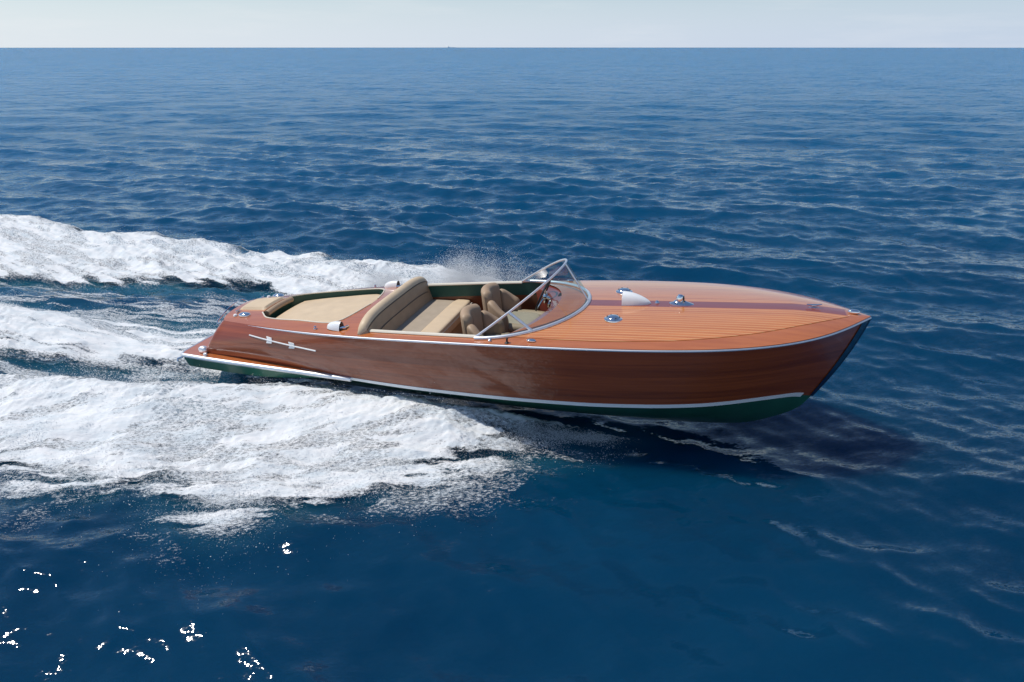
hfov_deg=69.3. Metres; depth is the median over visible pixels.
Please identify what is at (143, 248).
wake foam
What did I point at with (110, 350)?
wake foam
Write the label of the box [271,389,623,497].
wake spray
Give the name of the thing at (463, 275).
wake spray
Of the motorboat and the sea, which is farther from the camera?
the sea
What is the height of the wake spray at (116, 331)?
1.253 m
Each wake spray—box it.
[0,287,224,382]
[0,347,626,611]
[2,213,544,297]
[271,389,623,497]
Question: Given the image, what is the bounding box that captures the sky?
[0,0,1023,47]
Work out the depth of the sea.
11.56 m
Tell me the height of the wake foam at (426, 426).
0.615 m
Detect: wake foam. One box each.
[0,214,501,294]
[0,283,284,402]
[0,372,616,562]
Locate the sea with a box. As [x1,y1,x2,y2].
[0,47,1023,681]
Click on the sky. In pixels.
(23, 23)
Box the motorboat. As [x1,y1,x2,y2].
[177,258,871,422]
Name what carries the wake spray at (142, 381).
on the sea

